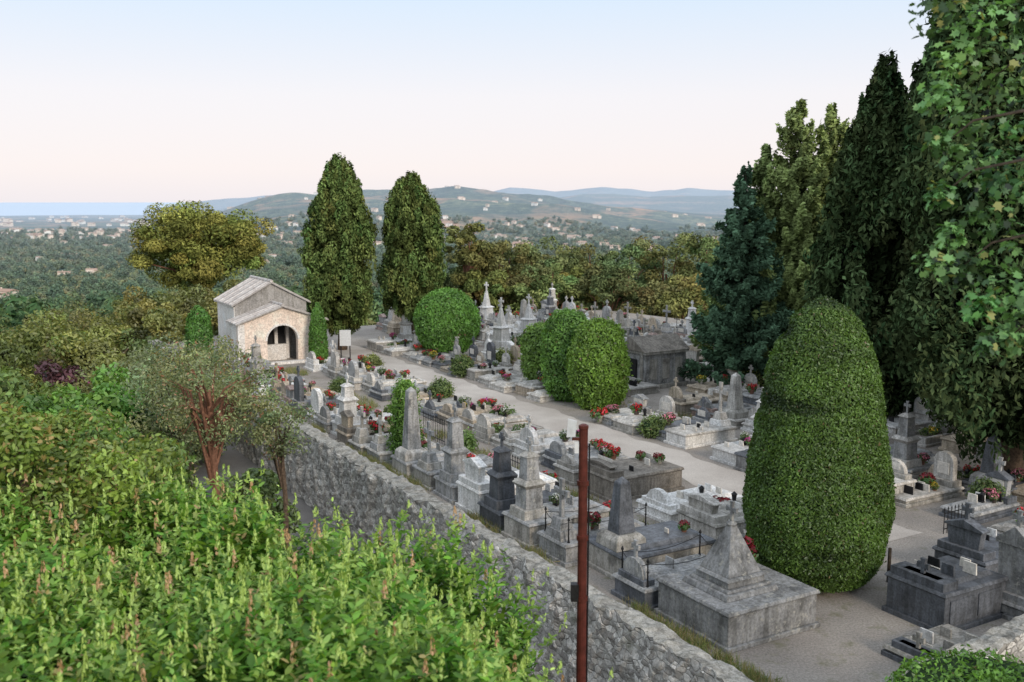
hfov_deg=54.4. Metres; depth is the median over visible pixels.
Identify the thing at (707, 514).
raised tomb
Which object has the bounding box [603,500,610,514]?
flower pot
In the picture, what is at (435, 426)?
iron railing
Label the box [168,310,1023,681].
cemetery ground
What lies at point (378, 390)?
slab grave
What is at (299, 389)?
headstone grave
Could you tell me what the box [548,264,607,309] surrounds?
pine tree
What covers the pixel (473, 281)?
pine tree
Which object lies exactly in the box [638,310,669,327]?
slab grave
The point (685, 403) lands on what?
slab grave
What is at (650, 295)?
pine tree
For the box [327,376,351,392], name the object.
box shrub
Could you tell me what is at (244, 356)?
cross grave
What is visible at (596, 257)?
pine tree
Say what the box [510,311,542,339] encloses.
cross grave
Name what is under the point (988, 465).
obelisk tomb
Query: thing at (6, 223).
house
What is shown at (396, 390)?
foliage
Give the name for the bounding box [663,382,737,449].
cross grave
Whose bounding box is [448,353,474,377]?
box shrub
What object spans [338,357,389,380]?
slab grave
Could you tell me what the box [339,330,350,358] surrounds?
notice board
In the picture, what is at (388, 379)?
slab grave
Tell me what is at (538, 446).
headstone grave
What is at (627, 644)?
stone retaining wall
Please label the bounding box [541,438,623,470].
headstone grave
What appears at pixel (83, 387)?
shrub
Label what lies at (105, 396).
broadleaf tree
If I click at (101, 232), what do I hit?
house
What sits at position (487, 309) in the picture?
spire monument
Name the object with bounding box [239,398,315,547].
mimosa tree
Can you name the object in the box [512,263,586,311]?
pine tree
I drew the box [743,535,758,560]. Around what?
flower urn
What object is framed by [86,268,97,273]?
house
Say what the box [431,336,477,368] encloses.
headstone grave
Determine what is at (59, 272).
house
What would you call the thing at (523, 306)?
obelisk tomb
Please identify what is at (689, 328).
pillar monument grave
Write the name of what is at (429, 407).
slab grave
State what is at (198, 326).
columnar cypress shrub
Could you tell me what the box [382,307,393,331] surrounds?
obelisk tomb
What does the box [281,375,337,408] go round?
headstone grave
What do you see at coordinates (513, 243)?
house
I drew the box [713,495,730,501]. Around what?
flower pot
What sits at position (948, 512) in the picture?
iron railing
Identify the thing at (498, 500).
pillar monument grave
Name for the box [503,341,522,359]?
raised tomb
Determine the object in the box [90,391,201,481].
shrub
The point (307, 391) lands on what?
headstone grave
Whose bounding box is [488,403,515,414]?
box shrub
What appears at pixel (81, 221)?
house
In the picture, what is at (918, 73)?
tall cypress tree
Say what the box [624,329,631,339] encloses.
cross grave
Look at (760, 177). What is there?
fir tree
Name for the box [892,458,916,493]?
slab grave
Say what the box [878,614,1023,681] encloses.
stone boundary wall
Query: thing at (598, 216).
house
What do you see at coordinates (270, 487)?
shrub
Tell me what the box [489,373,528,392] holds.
slab grave
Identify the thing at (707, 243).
pine tree
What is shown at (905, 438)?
pillar monument grave
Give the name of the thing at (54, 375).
purple plum tree
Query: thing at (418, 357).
headstone grave
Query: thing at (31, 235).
house
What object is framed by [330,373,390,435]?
pillar monument grave
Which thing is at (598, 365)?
clipped laurel bush
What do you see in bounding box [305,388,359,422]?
headstone grave
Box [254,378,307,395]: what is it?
slab grave
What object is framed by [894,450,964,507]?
headstone grave
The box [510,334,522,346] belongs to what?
box shrub
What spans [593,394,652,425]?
raised tomb
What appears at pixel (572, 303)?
raised tomb
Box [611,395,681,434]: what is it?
slab grave
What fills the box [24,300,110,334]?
olive tree
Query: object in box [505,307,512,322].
headstone grave
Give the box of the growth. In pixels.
[392,384,409,450]
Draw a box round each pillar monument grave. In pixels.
[246,335,296,384]
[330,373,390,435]
[366,314,413,351]
[384,330,425,356]
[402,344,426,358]
[433,404,518,503]
[477,432,573,533]
[501,436,609,548]
[533,290,555,320]
[549,283,558,309]
[629,319,640,336]
[648,325,658,334]
[685,301,696,334]
[710,387,763,465]
[891,401,960,478]
[1011,483,1023,506]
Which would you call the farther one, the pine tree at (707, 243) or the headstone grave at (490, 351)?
the pine tree at (707, 243)
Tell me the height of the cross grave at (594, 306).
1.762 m
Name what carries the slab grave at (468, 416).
on the cemetery ground at (852, 634)
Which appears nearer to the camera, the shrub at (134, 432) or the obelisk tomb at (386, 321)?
the shrub at (134, 432)
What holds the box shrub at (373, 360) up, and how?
on the cemetery ground at (852, 634)
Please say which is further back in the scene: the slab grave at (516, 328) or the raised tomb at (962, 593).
the slab grave at (516, 328)
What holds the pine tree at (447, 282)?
on the ground at (695, 205)
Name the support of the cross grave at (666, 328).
on the cemetery ground at (852, 634)
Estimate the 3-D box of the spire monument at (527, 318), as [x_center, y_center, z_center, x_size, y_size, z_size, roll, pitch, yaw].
[0.974,-1.400,57.888,1.098,2.660,1.098,7,11,42]
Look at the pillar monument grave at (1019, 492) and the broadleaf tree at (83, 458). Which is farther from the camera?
the pillar monument grave at (1019, 492)
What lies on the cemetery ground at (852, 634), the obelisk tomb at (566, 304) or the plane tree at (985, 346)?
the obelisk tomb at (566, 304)
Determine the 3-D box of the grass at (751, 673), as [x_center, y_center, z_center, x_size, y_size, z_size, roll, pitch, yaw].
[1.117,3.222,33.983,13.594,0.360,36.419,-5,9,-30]
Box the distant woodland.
[0,210,724,352]
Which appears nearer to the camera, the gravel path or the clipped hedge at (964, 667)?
the clipped hedge at (964, 667)
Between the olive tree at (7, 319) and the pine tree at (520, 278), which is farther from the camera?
the pine tree at (520, 278)
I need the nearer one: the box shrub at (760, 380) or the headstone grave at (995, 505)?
the headstone grave at (995, 505)
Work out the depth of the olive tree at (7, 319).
63.00 m
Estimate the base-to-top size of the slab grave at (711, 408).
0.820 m
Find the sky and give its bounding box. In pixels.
[0,0,932,201]
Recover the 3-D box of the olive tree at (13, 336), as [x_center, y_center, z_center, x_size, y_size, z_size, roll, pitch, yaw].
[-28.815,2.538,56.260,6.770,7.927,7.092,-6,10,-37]
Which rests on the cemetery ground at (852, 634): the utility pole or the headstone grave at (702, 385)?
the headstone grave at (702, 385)
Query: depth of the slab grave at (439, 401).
39.12 m
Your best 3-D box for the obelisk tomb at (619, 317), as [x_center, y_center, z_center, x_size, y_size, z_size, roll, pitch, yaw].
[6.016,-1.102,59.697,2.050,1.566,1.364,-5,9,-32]
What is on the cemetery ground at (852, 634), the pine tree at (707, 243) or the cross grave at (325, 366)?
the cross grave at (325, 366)
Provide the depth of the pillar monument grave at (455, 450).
26.87 m
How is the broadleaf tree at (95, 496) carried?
on the ground at (695, 205)
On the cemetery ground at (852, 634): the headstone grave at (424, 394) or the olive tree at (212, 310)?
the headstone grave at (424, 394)
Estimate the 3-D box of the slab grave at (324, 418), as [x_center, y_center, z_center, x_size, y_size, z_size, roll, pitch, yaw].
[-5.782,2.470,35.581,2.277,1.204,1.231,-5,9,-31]
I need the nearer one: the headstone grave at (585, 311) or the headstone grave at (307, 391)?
the headstone grave at (307, 391)
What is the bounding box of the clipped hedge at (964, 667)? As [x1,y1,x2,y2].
[885,644,1023,681]
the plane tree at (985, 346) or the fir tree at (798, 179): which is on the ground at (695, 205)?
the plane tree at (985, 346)
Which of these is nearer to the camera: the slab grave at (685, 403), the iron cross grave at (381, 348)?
the slab grave at (685, 403)
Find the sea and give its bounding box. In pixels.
[0,202,184,215]
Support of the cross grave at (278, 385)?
on the cemetery ground at (852, 634)
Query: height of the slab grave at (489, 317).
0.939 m
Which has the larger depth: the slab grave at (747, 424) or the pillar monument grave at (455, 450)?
the slab grave at (747, 424)
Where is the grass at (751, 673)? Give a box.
[228,358,817,681]
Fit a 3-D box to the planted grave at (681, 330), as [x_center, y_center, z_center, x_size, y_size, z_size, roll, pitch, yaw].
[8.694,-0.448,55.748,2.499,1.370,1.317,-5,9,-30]
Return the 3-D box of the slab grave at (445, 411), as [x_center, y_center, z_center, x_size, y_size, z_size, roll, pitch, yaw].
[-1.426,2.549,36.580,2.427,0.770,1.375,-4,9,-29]
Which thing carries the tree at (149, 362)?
on the ground at (695, 205)
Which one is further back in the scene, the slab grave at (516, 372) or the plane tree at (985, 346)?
the slab grave at (516, 372)
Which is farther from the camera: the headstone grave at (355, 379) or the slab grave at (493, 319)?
the slab grave at (493, 319)
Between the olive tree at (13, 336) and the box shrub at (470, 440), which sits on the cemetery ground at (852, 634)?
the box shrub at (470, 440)
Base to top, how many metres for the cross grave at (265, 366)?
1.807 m
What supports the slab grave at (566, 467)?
on the cemetery ground at (852, 634)
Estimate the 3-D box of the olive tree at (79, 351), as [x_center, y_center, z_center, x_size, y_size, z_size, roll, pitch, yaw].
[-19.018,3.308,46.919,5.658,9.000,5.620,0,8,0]
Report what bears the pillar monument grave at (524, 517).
on the cemetery ground at (852, 634)
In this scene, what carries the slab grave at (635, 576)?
on the cemetery ground at (852, 634)
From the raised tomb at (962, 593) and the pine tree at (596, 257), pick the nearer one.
the raised tomb at (962, 593)
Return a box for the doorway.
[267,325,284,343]
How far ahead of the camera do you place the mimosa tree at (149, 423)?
27.48 m
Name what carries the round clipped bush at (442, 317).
on the cemetery ground at (852, 634)
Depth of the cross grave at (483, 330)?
58.28 m
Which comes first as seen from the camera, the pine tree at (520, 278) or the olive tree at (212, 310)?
the olive tree at (212, 310)
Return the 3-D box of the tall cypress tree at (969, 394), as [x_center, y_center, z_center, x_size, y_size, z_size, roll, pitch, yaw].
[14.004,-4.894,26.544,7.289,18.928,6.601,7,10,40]
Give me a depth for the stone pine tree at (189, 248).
72.13 m
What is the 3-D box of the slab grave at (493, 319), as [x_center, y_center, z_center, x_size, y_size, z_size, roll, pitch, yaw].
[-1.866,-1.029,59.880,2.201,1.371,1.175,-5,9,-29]
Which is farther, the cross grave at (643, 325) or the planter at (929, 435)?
the cross grave at (643, 325)
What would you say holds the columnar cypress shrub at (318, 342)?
on the cemetery ground at (852, 634)
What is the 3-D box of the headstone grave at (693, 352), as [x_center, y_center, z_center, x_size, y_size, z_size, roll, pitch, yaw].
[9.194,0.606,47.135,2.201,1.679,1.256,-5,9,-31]
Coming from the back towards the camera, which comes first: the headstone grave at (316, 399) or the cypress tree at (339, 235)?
the cypress tree at (339, 235)
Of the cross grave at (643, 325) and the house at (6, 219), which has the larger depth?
the house at (6, 219)
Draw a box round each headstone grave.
[276,372,337,404]
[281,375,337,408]
[289,365,340,417]
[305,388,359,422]
[326,343,386,379]
[335,410,393,445]
[344,360,402,390]
[375,314,386,330]
[392,382,453,400]
[409,335,461,363]
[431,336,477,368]
[447,342,498,377]
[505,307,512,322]
[510,337,521,366]
[512,415,590,463]
[513,370,544,396]
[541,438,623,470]
[577,303,601,317]
[626,378,659,396]
[680,327,697,340]
[686,339,708,372]
[686,368,741,393]
[733,449,747,472]
[889,444,931,455]
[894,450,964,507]
[939,457,1020,523]
[996,509,1023,620]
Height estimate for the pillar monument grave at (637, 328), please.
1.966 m
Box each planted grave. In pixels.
[304,351,343,371]
[472,413,541,444]
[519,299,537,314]
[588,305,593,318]
[620,313,641,333]
[674,320,687,336]
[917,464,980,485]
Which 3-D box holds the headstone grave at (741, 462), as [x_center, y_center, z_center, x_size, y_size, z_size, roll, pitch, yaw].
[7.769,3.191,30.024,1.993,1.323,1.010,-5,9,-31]
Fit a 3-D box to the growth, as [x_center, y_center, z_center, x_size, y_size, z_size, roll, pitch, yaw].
[-3.321,2.521,30.872,0.818,2.413,0.792,0,8,0]
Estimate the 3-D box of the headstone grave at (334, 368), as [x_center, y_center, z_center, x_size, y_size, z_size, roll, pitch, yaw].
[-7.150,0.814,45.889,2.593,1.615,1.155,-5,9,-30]
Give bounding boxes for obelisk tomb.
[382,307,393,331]
[386,309,400,334]
[390,387,475,478]
[517,299,541,325]
[540,301,568,322]
[589,477,715,580]
[616,309,628,330]
[638,316,661,335]
[722,372,756,428]
[962,435,1023,495]
[974,445,982,459]
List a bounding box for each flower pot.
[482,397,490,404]
[540,470,557,479]
[589,407,608,422]
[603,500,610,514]
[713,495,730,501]
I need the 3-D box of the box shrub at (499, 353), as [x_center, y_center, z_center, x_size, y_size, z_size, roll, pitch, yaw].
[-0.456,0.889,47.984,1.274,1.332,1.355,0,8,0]
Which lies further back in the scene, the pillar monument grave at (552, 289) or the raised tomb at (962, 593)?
the pillar monument grave at (552, 289)
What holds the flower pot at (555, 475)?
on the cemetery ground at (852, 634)
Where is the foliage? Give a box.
[385,376,424,461]
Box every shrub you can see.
[0,457,612,681]
[56,350,163,398]
[73,404,196,489]
[76,375,107,394]
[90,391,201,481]
[124,438,196,491]
[158,363,249,463]
[184,305,213,360]
[206,467,301,536]
[308,302,328,359]
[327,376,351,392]
[360,352,385,366]
[383,402,392,412]
[427,375,455,398]
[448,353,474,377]
[463,426,478,450]
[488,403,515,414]
[496,347,514,363]
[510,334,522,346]
[635,411,669,438]
[740,368,764,387]
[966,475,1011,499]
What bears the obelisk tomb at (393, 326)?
on the cemetery ground at (852, 634)
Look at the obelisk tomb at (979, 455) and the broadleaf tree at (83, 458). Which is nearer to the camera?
the broadleaf tree at (83, 458)
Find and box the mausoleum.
[625,326,689,388]
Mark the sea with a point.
(66, 208)
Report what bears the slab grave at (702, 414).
on the cemetery ground at (852, 634)
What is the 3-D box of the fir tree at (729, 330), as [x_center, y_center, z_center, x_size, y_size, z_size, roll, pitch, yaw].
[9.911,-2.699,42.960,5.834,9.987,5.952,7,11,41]
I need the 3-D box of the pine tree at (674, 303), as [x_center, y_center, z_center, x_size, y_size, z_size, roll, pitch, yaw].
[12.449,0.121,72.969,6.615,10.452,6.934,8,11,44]
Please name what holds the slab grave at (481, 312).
on the cemetery ground at (852, 634)
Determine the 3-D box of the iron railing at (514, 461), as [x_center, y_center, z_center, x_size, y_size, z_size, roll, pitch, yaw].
[0.305,3.712,28.272,0.038,0.780,1.438,-5,9,-30]
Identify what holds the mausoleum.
on the cemetery ground at (852, 634)
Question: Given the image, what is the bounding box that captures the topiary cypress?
[740,295,896,593]
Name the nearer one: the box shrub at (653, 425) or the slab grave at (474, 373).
the box shrub at (653, 425)
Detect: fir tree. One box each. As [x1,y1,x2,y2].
[676,161,793,385]
[688,143,813,360]
[694,98,833,354]
[791,102,850,289]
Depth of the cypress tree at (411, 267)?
53.53 m
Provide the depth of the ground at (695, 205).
3315.77 m
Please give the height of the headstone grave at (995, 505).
1.410 m
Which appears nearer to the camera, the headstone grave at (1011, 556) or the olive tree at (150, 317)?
the headstone grave at (1011, 556)
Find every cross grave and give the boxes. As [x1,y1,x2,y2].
[220,341,271,371]
[225,339,274,374]
[237,362,287,376]
[247,357,305,384]
[267,363,323,401]
[322,340,365,373]
[348,406,391,454]
[365,415,435,463]
[376,335,413,353]
[411,421,492,490]
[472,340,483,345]
[475,305,513,339]
[496,302,518,323]
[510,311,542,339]
[536,477,646,567]
[592,302,597,317]
[624,302,647,329]
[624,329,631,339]
[639,318,648,333]
[661,305,680,333]
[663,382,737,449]
[682,338,705,346]
[742,383,762,404]
[886,406,909,418]
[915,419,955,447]
[938,430,987,456]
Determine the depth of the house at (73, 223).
3535.21 m
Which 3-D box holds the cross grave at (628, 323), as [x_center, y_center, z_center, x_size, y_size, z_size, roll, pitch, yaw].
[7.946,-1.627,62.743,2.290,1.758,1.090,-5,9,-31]
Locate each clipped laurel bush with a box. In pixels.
[517,320,545,379]
[539,307,589,401]
[564,316,633,410]
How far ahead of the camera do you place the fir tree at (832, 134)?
43.36 m
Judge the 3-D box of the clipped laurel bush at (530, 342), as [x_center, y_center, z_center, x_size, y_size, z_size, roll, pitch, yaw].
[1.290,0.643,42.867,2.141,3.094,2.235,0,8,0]
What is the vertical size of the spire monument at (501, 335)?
2.840 m
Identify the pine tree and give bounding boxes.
[125,200,275,291]
[442,253,484,290]
[445,222,497,308]
[447,268,520,315]
[461,240,534,309]
[496,273,549,314]
[504,236,578,294]
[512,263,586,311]
[540,244,593,274]
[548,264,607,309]
[564,262,654,311]
[566,243,620,302]
[585,239,667,315]
[612,276,698,318]
[631,231,707,306]
[634,272,708,318]
[654,234,733,313]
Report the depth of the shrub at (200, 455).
38.58 m
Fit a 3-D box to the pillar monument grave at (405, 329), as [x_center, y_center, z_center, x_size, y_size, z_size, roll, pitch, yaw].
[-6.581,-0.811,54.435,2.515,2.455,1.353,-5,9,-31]
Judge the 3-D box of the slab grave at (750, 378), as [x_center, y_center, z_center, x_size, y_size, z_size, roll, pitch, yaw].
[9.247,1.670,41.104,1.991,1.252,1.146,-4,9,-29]
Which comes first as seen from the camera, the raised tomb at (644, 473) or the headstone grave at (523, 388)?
the raised tomb at (644, 473)
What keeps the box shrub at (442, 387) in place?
on the cemetery ground at (852, 634)
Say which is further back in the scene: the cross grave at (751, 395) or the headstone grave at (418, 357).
the headstone grave at (418, 357)
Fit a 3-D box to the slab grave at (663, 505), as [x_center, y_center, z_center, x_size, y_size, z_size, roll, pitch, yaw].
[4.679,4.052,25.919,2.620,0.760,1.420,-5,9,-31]
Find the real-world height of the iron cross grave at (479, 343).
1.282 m
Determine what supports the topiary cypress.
on the cemetery ground at (852, 634)
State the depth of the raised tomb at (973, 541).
21.03 m
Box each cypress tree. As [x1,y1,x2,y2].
[296,152,378,349]
[375,170,447,333]
[802,47,926,416]
[884,0,1023,472]
[900,39,940,291]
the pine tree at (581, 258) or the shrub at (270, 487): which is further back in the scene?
the pine tree at (581, 258)
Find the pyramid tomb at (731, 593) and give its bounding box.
[654,500,819,653]
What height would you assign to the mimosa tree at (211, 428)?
7.271 m
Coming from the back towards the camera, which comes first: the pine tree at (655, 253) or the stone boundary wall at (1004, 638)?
the pine tree at (655, 253)
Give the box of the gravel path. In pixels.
[328,345,922,541]
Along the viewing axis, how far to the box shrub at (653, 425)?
33.81 m
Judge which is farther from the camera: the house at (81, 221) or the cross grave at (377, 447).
the house at (81, 221)
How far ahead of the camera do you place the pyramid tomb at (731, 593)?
18.58 m
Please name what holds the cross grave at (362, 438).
on the cemetery ground at (852, 634)
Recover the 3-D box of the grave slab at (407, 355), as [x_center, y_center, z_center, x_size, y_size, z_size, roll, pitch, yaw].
[-4.383,-0.147,51.486,2.296,1.960,1.349,-5,9,-32]
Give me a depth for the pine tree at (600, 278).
75.56 m
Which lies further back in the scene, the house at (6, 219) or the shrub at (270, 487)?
the house at (6, 219)
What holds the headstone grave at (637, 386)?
on the cemetery ground at (852, 634)
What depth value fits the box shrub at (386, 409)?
36.56 m
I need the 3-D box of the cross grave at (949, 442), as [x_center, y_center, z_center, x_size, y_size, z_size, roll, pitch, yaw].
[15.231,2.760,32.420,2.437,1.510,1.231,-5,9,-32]
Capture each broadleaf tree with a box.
[0,365,87,421]
[0,397,202,595]
[5,429,132,516]
[17,362,190,458]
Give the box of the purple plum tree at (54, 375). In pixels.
[34,359,93,397]
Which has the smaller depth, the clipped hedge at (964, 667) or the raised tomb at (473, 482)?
the clipped hedge at (964, 667)
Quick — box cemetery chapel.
[213,275,328,364]
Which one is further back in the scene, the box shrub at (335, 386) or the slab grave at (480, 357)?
the slab grave at (480, 357)
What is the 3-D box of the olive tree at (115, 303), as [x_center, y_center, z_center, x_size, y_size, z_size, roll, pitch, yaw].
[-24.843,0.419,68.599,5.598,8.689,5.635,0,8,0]
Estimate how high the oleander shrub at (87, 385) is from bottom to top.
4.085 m
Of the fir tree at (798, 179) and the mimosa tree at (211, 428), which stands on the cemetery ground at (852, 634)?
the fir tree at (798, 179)
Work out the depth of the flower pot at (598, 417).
36.17 m
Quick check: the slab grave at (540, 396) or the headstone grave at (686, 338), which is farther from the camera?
the headstone grave at (686, 338)
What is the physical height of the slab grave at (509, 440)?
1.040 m
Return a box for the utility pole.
[566,419,589,681]
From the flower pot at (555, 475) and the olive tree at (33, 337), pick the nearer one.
the flower pot at (555, 475)
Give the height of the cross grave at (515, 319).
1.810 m
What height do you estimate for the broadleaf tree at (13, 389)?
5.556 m
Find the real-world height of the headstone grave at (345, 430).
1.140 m
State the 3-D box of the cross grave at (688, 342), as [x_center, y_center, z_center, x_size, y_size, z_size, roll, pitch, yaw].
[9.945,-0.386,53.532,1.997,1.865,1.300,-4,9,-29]
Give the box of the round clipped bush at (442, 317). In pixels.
[412,287,481,352]
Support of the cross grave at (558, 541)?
on the cemetery ground at (852, 634)
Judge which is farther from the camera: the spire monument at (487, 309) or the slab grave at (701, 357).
the spire monument at (487, 309)
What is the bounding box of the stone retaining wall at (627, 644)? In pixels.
[147,339,753,681]
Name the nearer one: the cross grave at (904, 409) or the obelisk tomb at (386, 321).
the cross grave at (904, 409)
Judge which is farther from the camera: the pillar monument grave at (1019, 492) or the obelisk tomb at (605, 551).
the pillar monument grave at (1019, 492)
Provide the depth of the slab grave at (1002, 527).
23.71 m
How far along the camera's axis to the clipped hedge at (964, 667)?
13.60 m
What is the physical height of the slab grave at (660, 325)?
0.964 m
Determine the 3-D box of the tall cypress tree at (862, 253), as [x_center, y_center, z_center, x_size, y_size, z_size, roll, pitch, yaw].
[12.941,-3.450,35.528,5.288,13.575,5.886,0,8,0]
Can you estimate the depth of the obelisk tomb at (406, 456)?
29.14 m
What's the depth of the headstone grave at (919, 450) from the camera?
30.98 m
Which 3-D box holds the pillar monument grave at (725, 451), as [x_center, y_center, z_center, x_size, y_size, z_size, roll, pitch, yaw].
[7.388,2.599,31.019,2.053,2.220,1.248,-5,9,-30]
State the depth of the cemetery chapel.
50.23 m
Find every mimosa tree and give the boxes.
[111,362,233,458]
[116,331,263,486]
[142,335,282,506]
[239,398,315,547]
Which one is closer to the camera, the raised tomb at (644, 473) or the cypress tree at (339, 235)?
the raised tomb at (644, 473)
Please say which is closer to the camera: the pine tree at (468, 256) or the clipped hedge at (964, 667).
the clipped hedge at (964, 667)
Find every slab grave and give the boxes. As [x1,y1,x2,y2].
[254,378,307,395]
[315,396,373,432]
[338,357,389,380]
[362,369,427,393]
[368,379,427,401]
[418,390,471,419]
[418,394,459,407]
[421,338,460,366]
[436,398,496,425]
[440,352,484,372]
[459,398,532,433]
[465,345,512,380]
[478,360,525,385]
[480,306,487,325]
[480,312,496,326]
[481,332,503,360]
[485,321,520,339]
[487,311,518,323]
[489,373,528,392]
[490,417,559,452]
[526,389,554,402]
[553,443,630,485]
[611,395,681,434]
[611,529,711,611]
[635,483,742,521]
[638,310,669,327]
[651,396,710,440]
[655,319,685,329]
[668,377,722,415]
[681,338,705,361]
[689,397,755,417]
[709,365,761,400]
[740,407,756,432]
[881,624,979,663]
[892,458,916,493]
[990,506,1023,533]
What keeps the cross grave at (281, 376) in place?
on the cemetery ground at (852, 634)
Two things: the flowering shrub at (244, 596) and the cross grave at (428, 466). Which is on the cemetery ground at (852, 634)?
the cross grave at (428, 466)
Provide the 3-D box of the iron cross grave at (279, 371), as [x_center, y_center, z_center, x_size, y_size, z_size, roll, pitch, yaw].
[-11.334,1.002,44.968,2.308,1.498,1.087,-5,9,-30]
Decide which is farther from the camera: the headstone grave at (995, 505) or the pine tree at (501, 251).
the pine tree at (501, 251)
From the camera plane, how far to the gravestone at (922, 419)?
34.54 m
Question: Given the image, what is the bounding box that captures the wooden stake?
[886,547,891,581]
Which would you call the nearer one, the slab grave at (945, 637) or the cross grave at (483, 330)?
the slab grave at (945, 637)
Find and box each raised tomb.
[455,456,557,515]
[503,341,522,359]
[519,300,546,316]
[544,296,575,321]
[590,450,684,502]
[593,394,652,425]
[602,300,632,320]
[676,491,745,539]
[881,555,1008,629]
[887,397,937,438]
[932,502,999,572]
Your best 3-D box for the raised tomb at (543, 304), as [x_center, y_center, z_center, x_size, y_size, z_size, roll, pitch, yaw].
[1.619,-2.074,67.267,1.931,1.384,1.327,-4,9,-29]
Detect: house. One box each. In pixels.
[0,287,18,296]
[1,218,12,221]
[3,221,12,225]
[26,233,34,238]
[57,270,72,274]
[65,218,72,221]
[71,221,78,225]
[76,220,85,223]
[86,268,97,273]
[96,230,103,234]
[512,240,533,250]
[592,214,600,218]
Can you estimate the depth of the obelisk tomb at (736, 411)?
35.58 m
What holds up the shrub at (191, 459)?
on the ground at (695, 205)
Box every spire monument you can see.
[479,282,493,321]
[491,297,509,349]
[517,294,536,334]
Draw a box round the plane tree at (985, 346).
[908,0,1023,365]
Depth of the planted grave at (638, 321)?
58.85 m
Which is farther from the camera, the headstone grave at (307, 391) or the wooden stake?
the headstone grave at (307, 391)
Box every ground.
[0,186,738,280]
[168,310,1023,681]
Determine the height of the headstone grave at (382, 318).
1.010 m
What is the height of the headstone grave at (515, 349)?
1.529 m
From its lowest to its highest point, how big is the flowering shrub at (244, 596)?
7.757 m
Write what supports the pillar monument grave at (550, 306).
on the cemetery ground at (852, 634)
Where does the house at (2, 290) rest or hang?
on the ground at (695, 205)
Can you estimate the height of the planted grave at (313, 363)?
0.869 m
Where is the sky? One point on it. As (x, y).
(101, 100)
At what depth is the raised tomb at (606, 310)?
64.50 m
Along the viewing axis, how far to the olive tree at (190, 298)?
65.51 m
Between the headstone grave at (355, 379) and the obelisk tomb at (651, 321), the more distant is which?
the obelisk tomb at (651, 321)
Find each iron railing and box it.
[423,411,444,444]
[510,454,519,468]
[943,503,964,533]
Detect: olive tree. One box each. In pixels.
[0,309,15,333]
[0,309,101,392]
[0,332,55,375]
[23,308,103,350]
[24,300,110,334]
[37,316,163,384]
[106,290,189,353]
[108,284,189,325]
[155,284,215,335]
[201,279,242,335]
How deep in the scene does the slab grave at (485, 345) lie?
50.11 m
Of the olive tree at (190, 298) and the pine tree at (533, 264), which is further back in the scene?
the pine tree at (533, 264)
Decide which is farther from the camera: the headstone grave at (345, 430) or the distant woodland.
the distant woodland
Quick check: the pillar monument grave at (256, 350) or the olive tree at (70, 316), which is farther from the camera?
the olive tree at (70, 316)
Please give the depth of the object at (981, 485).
25.97 m
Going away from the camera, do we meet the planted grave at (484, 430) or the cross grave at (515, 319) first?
the planted grave at (484, 430)
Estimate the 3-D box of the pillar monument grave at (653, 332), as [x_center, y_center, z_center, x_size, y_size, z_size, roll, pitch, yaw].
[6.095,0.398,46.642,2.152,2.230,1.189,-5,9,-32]
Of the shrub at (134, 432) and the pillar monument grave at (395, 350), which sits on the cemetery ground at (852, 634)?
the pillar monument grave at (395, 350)
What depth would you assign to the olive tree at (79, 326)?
68.54 m
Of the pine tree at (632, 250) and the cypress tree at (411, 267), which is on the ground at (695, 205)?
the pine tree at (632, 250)
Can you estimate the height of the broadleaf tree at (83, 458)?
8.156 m
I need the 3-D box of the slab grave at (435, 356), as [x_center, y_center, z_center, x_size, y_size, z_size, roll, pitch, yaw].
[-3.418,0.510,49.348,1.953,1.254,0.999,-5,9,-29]
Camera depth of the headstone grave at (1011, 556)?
19.14 m

